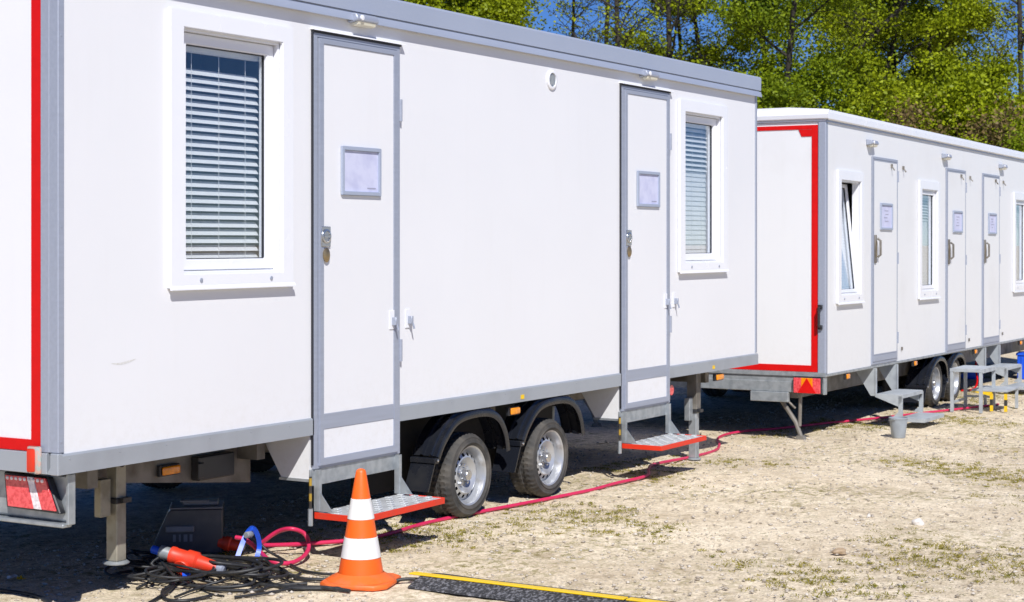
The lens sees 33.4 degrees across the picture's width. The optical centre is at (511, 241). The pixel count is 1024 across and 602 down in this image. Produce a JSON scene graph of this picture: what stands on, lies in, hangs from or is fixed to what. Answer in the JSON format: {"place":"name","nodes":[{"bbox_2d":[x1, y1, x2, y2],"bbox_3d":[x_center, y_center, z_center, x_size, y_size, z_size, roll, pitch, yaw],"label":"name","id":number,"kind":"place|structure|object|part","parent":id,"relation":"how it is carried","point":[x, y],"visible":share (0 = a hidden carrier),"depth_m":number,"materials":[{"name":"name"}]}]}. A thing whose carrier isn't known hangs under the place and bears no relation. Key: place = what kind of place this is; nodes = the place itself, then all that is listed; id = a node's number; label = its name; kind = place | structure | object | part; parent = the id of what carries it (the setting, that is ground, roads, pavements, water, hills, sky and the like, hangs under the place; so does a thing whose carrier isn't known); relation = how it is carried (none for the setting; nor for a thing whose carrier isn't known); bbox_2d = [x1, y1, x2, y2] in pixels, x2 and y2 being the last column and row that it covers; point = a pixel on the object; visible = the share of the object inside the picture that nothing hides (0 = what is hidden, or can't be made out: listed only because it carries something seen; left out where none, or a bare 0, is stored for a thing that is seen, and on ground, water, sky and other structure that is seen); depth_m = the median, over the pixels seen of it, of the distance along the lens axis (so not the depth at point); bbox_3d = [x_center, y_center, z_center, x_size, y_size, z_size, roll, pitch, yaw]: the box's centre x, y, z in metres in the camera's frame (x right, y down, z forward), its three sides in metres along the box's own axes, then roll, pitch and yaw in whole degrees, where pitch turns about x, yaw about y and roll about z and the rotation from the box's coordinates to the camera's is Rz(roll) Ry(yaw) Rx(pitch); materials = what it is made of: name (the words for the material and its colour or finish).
{"place":"outdoors","nodes":[
{"label":"outdoors","id":0,"kind":"place"},
{"bbox_2d":[0,350,1023,601],"bbox_3d":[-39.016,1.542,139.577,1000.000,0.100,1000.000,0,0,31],"label":"ground","id":1,"kind":"structure","parent":0,"point":[146,508],"depth_m":9.13,"materials":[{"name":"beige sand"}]},
{"bbox_2d":[6,574,16,578],"bbox_3d":[-2.220,1.486,7.576,0.048,0.015,0.030,0,0,-28],"label":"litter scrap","id":2,"kind":"object","parent":1,"relation":"on","point":[12,576],"visible":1,"depth_m":7.57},
{"bbox_2d":[0,589,50,601],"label":"cable","id":3,"kind":"object","parent":1,"relation":"on","point":[44,599],"visible":1,"depth_m":7.22,"materials":[{"name":"black rubber"}]},
{"bbox_2d":[104,559,217,584],"bbox_3d":[-1.583,1.451,7.543,0.327,0.096,0.566,0,0,-40],"label":"cable","id":4,"kind":"object","parent":1,"relation":"on","point":[133,576],"visible":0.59,"depth_m":7.49,"materials":[{"name":"black rubber"}]},
{"bbox_2d":[148,574,179,601],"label":"cable","id":5,"kind":"object","parent":1,"relation":"on","point":[168,590],"visible":0.45,"depth_m":7.21,"materials":[{"name":"black rubber"}]},
{"bbox_2d":[150,545,225,574],"bbox_3d":[-1.440,1.422,7.556,0.358,0.112,0.104,13,3,13],"label":"red plug","id":6,"kind":"object","parent":5,"relation":"on","point":[189,558],"visible":0.88,"depth_m":7.53,"materials":[{"name":"plastic"}]},
{"bbox_2d":[126,549,224,597],"bbox_3d":[-1.514,1.462,7.545,0.275,0.096,0.855,0,0,-24],"label":"cable","id":7,"kind":"object","parent":1,"relation":"on","point":[137,553],"visible":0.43,"depth_m":7.73,"materials":[{"name":"black rubber"}]},
{"bbox_2d":[136,565,226,589],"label":"cable","id":8,"kind":"object","parent":1,"relation":"on","point":[162,574],"visible":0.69,"depth_m":7.37,"materials":[{"name":"black rubber"}]},
{"bbox_2d":[154,498,223,552],"bbox_3d":[-1.568,1.373,8.284,0.330,0.253,0.238,0,0,-8],"label":"power box","id":9,"kind":"object","parent":1,"relation":"on","point":[195,524],"visible":0.96,"depth_m":8.19,"materials":[{"name":"grey plastic"}]},
{"bbox_2d":[132,554,269,588],"bbox_3d":[-1.373,1.449,7.554,0.663,0.112,0.373,0,0,31],"label":"cable","id":10,"kind":"object","parent":1,"relation":"on","point":[241,571],"visible":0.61,"depth_m":7.45,"materials":[{"name":"black rubber"}]},
{"bbox_2d":[174,558,271,597],"bbox_3d":[-1.181,1.468,7.411,0.215,0.064,0.658,0,0,26],"label":"cable","id":11,"kind":"object","parent":1,"relation":"on","point":[221,580],"visible":0.82,"depth_m":7.35,"materials":[{"name":"black rubber"}]},
{"bbox_2d":[146,562,300,584],"bbox_3d":[-1.281,1.459,7.542,0.894,0.083,0.240,0,0,12],"label":"cable","id":12,"kind":"object","parent":1,"relation":"on","point":[192,568],"visible":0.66,"depth_m":7.49,"materials":[{"name":"black rubber"}]},
{"bbox_2d":[217,536,245,551],"bbox_3d":[-1.395,1.453,8.227,0.224,0.072,0.072,10,1,8],"label":"red plug","id":13,"kind":"object","parent":1,"relation":"on","point":[228,543],"visible":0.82,"depth_m":8.20,"materials":[{"name":"plastic"}]},
{"bbox_2d":[160,575,307,601],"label":"cable","id":14,"kind":"object","parent":1,"relation":"on","point":[164,597],"visible":0.82,"depth_m":7.29,"materials":[{"name":"black rubber"}]},
{"bbox_2d":[206,556,301,578],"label":"cable","id":15,"kind":"object","parent":1,"relation":"on","point":[276,567],"visible":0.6,"depth_m":7.53,"materials":[{"name":"black rubber"}]},
{"bbox_2d":[234,587,291,597],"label":"cable","id":16,"kind":"object","parent":1,"relation":"on","point":[262,593],"visible":1,"depth_m":7.23,"materials":[{"name":"black rubber"}]},
{"bbox_2d":[228,559,327,581],"bbox_3d":[-1.007,1.468,7.649,0.608,0.068,0.119,0,0,28],"label":"cable","id":17,"kind":"object","parent":1,"relation":"on","point":[304,578],"visible":0.6,"depth_m":7.57,"materials":[{"name":"black rubber"}]},
{"bbox_2d":[233,577,350,592],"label":"cable","id":18,"kind":"object","parent":1,"relation":"on","point":[331,588],"visible":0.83,"depth_m":7.35,"materials":[{"name":"black rubber"}]},
{"bbox_2d":[255,539,333,575],"bbox_3d":[-0.940,1.444,7.791,0.629,0.112,0.184,0,0,23],"label":"cable","id":19,"kind":"object","parent":1,"relation":"on","point":[294,566],"visible":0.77,"depth_m":7.78,"materials":[{"name":"black rubber"}]},
{"bbox_2d":[235,525,261,555],"bbox_3d":[-1.225,1.401,7.915,0.158,0.164,0.053,0,0,-37],"label":"blue cable loop","id":20,"kind":"object","parent":19,"relation":"hanging from","point":[248,533],"visible":0.88,"depth_m":7.92,"materials":[{"name":"blue plastic"}]},
{"bbox_2d":[227,568,492,590],"bbox_3d":[-0.636,1.479,7.433,1.385,0.048,0.294,0,0,9],"label":"cable","id":21,"kind":"object","parent":1,"relation":"on","point":[319,588],"visible":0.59,"depth_m":7.43,"materials":[{"name":"black rubber"}]},
{"bbox_2d":[320,468,400,590],"bbox_3d":[-0.662,1.248,7.481,0.310,0.504,0.310,0,0,13],"label":"traffic cone","id":22,"kind":"object","parent":1,"relation":"on","point":[360,567],"visible":1,"depth_m":7.42,"materials":[{"name":"orange plastic"}]},
{"bbox_2d":[0,0,761,565],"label":"office trailer","id":23,"kind":"object","parent":1,"relation":"on","point":[446,262],"visible":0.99,"depth_m":8.29,"materials":[{"name":"white metal"}]},
{"bbox_3d":[-1.264,-0.388,7.525,0.132,1.189,0.837,0,0,31],"label":"window","id":24,"kind":"part","parent":23,"relation":"part of","materials":[{"name":"white plastic"}]},
{"bbox_3d":[-0.709,0.034,8.333,0.058,2.072,0.826,0,0,31],"label":"door","id":25,"kind":"part","parent":23,"relation":"part of","materials":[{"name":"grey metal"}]},
{"bbox_3d":[0.906,0.034,11.047,0.058,2.072,0.818,0,0,31],"label":"door","id":26,"kind":"part","parent":23,"relation":"part of","materials":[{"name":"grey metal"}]},
{"bbox_3d":[1.283,-0.369,11.806,0.132,1.173,0.805,0,0,31],"label":"window","id":27,"kind":"part","parent":23,"relation":"part of","materials":[{"name":"white plastic"}]},
{"bbox_2d":[401,0,492,19],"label":"tree","id":28,"kind":"object","parent":1,"relation":"on","point":[433,3],"visible":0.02,"depth_m":33.97,"materials":[{"name":"green plant"}]},
{"bbox_2d":[435,0,532,27],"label":"tree","id":29,"kind":"object","parent":1,"relation":"on","point":[451,4],"depth_m":36.15,"materials":[{"name":"green plant"}]},
{"bbox_2d":[435,0,574,30],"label":"tree","id":30,"kind":"object","parent":1,"relation":"on","point":[509,11],"visible":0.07,"depth_m":33.51,"materials":[{"name":"green plant"}]},
{"bbox_2d":[456,0,569,31],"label":"tree","id":31,"kind":"object","parent":1,"relation":"on","point":[534,3],"depth_m":37.59,"materials":[{"name":"green plant"}]},
{"bbox_2d":[408,571,643,601],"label":"cable ramp","id":32,"kind":"structure","parent":1,"relation":"on","point":[504,590],"depth_m":7.20,"materials":[{"name":"black rubber"}]},
{"bbox_2d":[544,0,632,45],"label":"tree","id":33,"kind":"object","parent":1,"relation":"on","point":[573,4],"visible":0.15,"depth_m":35.48,"materials":[{"name":"green plant"}]},
{"bbox_2d":[235,403,998,565],"bbox_3d":[1.379,1.462,12.374,1.050,0.226,10.326,0,0,34],"label":"hose","id":34,"kind":"object","parent":1,"relation":"on","point":[308,543],"visible":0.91,"depth_m":9.55,"materials":[{"name":"red rubber"}]},
{"bbox_2d":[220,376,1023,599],"bbox_3d":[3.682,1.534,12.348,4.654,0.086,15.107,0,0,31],"label":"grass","id":35,"kind":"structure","parent":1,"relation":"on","point":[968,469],"depth_m":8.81,"materials":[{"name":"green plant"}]},
{"bbox_2d":[545,0,700,60],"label":"tree","id":36,"kind":"object","parent":1,"relation":"on","point":[644,19],"visible":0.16,"depth_m":36.94,"materials":[{"name":"green plant"}]},
{"bbox_2d":[547,0,726,66],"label":"tree","id":37,"kind":"object","parent":1,"relation":"on","point":[617,34],"visible":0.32,"depth_m":32.30,"materials":[{"name":"green plant"}]},
{"bbox_2d":[544,0,735,71],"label":"tree","id":38,"kind":"object","parent":1,"relation":"on","point":[670,40],"visible":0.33,"depth_m":32.72,"materials":[{"name":"green plant"}]},
{"bbox_2d":[625,597,673,601],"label":"cable ramp","id":39,"kind":"structure","parent":1,"relation":"on","point":[631,599],"depth_m":6.93,"materials":[{"name":"yellow rubber"}]},
{"bbox_2d":[633,0,719,58],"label":"tree","id":40,"kind":"object","parent":1,"relation":"on","point":[679,33],"visible":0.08,"depth_m":38.09,"materials":[{"name":"green plant"}]},
{"bbox_2d":[597,0,789,74],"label":"tree","id":41,"kind":"object","parent":1,"relation":"on","point":[711,48],"visible":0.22,"depth_m":36.55,"materials":[{"name":"green plant"}]},
{"bbox_2d":[678,2,739,66],"bbox_3d":[3.233,-2.151,36.944,6.080,7.722,3.144,0,0,-36],"label":"tree","id":42,"kind":"object","parent":1,"relation":"on","point":[689,44],"visible":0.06,"depth_m":37.32,"materials":[{"name":"green plant"}]},
{"bbox_2d":[703,0,845,109],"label":"tree","id":43,"kind":"object","parent":1,"relation":"on","point":[759,63],"visible":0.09,"depth_m":36.37,"materials":[{"name":"green plant"}]},
{"bbox_2d":[686,0,905,112],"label":"tree","id":44,"kind":"object","parent":1,"relation":"on","point":[769,15],"visible":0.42,"depth_m":31.83,"materials":[{"name":"green plant"}]},
{"bbox_2d":[582,108,1023,439],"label":"office trailer","id":45,"kind":"object","parent":1,"relation":"on","point":[890,258],"visible":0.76,"depth_m":14.60,"materials":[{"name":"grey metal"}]},
{"bbox_3d":[2.690,-0.031,13.972,0.204,1.083,0.656,0,0,30],"label":"window","id":46,"kind":"part","parent":45,"relation":"part of","materials":[{"name":"white plastic"}]},
{"bbox_3d":[3.290,0.165,14.826,0.058,1.766,0.920,0,0,30],"label":"door","id":47,"kind":"part","parent":45,"relation":"part of","materials":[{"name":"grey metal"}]},
{"bbox_3d":[3.859,-0.010,15.939,0.113,1.100,0.681,0,0,30],"label":"window","id":48,"kind":"part","parent":45,"relation":"part of","materials":[{"name":"white plastic"}]},
{"bbox_3d":[4.436,0.189,16.815,0.058,1.790,0.910,0,0,30],"label":"door","id":49,"kind":"part","parent":45,"relation":"part of","materials":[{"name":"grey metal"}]},
{"bbox_2d":[961,360,977,391],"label":"cable","id":50,"kind":"object","parent":45,"relation":"hanging from","point":[976,379],"visible":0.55,"depth_m":18.26,"materials":[{"name":"red rubber"}]},
{"bbox_3d":[5.103,0.192,18.017,0.058,1.788,0.910,0,0,30],"label":"door","id":51,"kind":"part","parent":45,"relation":"part of","materials":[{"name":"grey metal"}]},
{"bbox_3d":[5.661,0.014,19.110,0.113,1.105,0.706,0,0,30],"label":"window","id":52,"kind":"part","parent":45,"relation":"part of","materials":[{"name":"white plastic"}]},
{"bbox_2d":[697,46,937,131],"bbox_3d":[4.928,-0.816,30.987,5.638,5.001,4.053,0,0,19],"label":"bush","id":53,"kind":"object","parent":1,"relation":"on","point":[877,87],"visible":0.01,"depth_m":29.46,"materials":[{"name":"green plant"}]},
{"bbox_2d":[832,548,845,553],"bbox_3d":[1.569,1.488,8.197,0.069,0.031,0.055,0,0,6],"label":"stone","id":54,"kind":"object","parent":1,"relation":"on","point":[839,551],"visible":1,"depth_m":8.18,"materials":[{"name":"beige stone"}]},
{"bbox_2d":[763,0,919,106],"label":"tree","id":55,"kind":"object","parent":1,"relation":"on","point":[864,28],"visible":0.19,"depth_m":35.35,"materials":[{"name":"green plant"}]},
{"bbox_2d":[805,1,928,97],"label":"tree","id":56,"kind":"object","parent":1,"relation":"on","point":[897,70],"visible":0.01,"depth_m":42.51,"materials":[{"name":"green plant"}]},
{"bbox_2d":[799,83,957,133],"bbox_3d":[6.731,-0.816,34.004,5.638,5.001,4.053,0,0,16],"label":"bush","id":57,"kind":"object","parent":1,"relation":"on","point":[918,105],"visible":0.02,"depth_m":34.01,"materials":[{"name":"green plant"}]},
{"bbox_2d":[808,0,967,104],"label":"tree","id":58,"kind":"object","parent":1,"relation":"on","point":[920,8],"visible":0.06,"depth_m":38.46,"materials":[{"name":"green plant"}]},
{"bbox_2d":[760,0,1016,106],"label":"tree","id":59,"kind":"object","parent":1,"relation":"on","point":[946,24],"visible":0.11,"depth_m":36.69,"materials":[{"name":"green plant"}]},
{"bbox_2d":[834,100,952,135],"bbox_3d":[6.008,-0.488,32.021,4.906,4.372,4.737,0,0,11],"label":"bush","id":60,"kind":"object","parent":1,"relation":"on","point":[853,107],"depth_m":31.63,"materials":[{"name":"green plant"}]},
{"bbox_2d":[888,416,907,437],"bbox_3d":[3.104,1.496,13.717,0.157,0.163,0.163,0,0,31],"label":"bucket","id":61,"kind":"object","parent":1,"relation":"on","point":[898,425],"visible":1,"depth_m":13.66,"materials":[{"name":"grey plastic"}]},
{"bbox_2d":[798,19,1023,145],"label":"bush","id":62,"kind":"object","parent":1,"relation":"on","point":[970,85],"visible":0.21,"depth_m":33.04,"materials":[{"name":"green plant"}]},
{"bbox_2d":[799,0,1023,105],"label":"tree","id":63,"kind":"object","parent":1,"relation":"on","point":[958,42],"visible":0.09,"depth_m":38.10,"materials":[{"name":"green plant"}]},
{"bbox_2d":[911,518,924,525],"bbox_3d":[2.143,1.482,9.008,0.069,0.043,0.042,0,0,9],"label":"stone","id":64,"kind":"object","parent":1,"relation":"on","point":[918,521],"visible":1,"depth_m":8.99,"materials":[{"name":"white stone"}]},
{"bbox_2d":[860,93,1021,140],"bbox_3d":[6.857,-0.526,31.098,4.952,4.446,4.747,0,0,6],"label":"bush","id":65,"kind":"object","parent":1,"relation":"on","point":[906,115],"visible":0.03,"depth_m":30.88,"materials":[{"name":"green plant"}]},
{"bbox_2d":[883,82,1023,147],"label":"bush","id":66,"kind":"object","parent":1,"relation":"on","point":[998,124],"visible":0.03,"depth_m":31.53,"materials":[{"name":"green plant"}]},
{"bbox_2d":[896,0,1022,101],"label":"tree","id":67,"kind":"object","parent":1,"relation":"on","point":[911,65],"visible":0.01,"depth_m":42.07,"materials":[{"name":"green plant"}]},
{"bbox_2d":[961,372,978,378],"bbox_3d":[5.273,1.500,19.565,0.240,0.151,0.140,0,0,8],"label":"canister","id":68,"kind":"object","parent":1,"relation":"on","point":[971,375],"visible":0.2,"depth_m":19.50,"materials":[{"name":"blue plastic"}]},
{"bbox_2d":[942,124,1023,151],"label":"bush","id":69,"kind":"object","parent":1,"relation":"on","point":[972,135],"depth_m":28.98,"materials":[{"name":"green plant"}]},
{"bbox_2d":[950,365,1018,412],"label":"step platform","id":70,"kind":"structure","parent":1,"relation":"on","point":[986,390],"depth_m":15.83,"materials":[{"name":"grey metal"}]},
{"bbox_2d":[952,0,1023,99],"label":"tree","id":71,"kind":"object","parent":1,"relation":"on","point":[1019,22],"visible":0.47,"depth_m":36.30,"materials":[{"name":"green plant"}]},
{"bbox_2d":[975,115,1023,151],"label":"bush","id":72,"kind":"object","parent":1,"relation":"on","point":[1015,146],"visible":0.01,"depth_m":30.84,"materials":[{"name":"green plant"}]},
{"bbox_2d":[1016,351,1023,378],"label":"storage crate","id":73,"kind":"object","parent":1,"relation":"on","point":[1020,356],"visible":0.63,"depth_m":19.47,"materials":[{"name":"blue plastic"}]},
{"bbox_2d":[425,0,1023,108],"label":"sky","id":74,"kind":"structure","parent":0,"point":[549,19],"materials":[{"name":"blue"}]}
]}

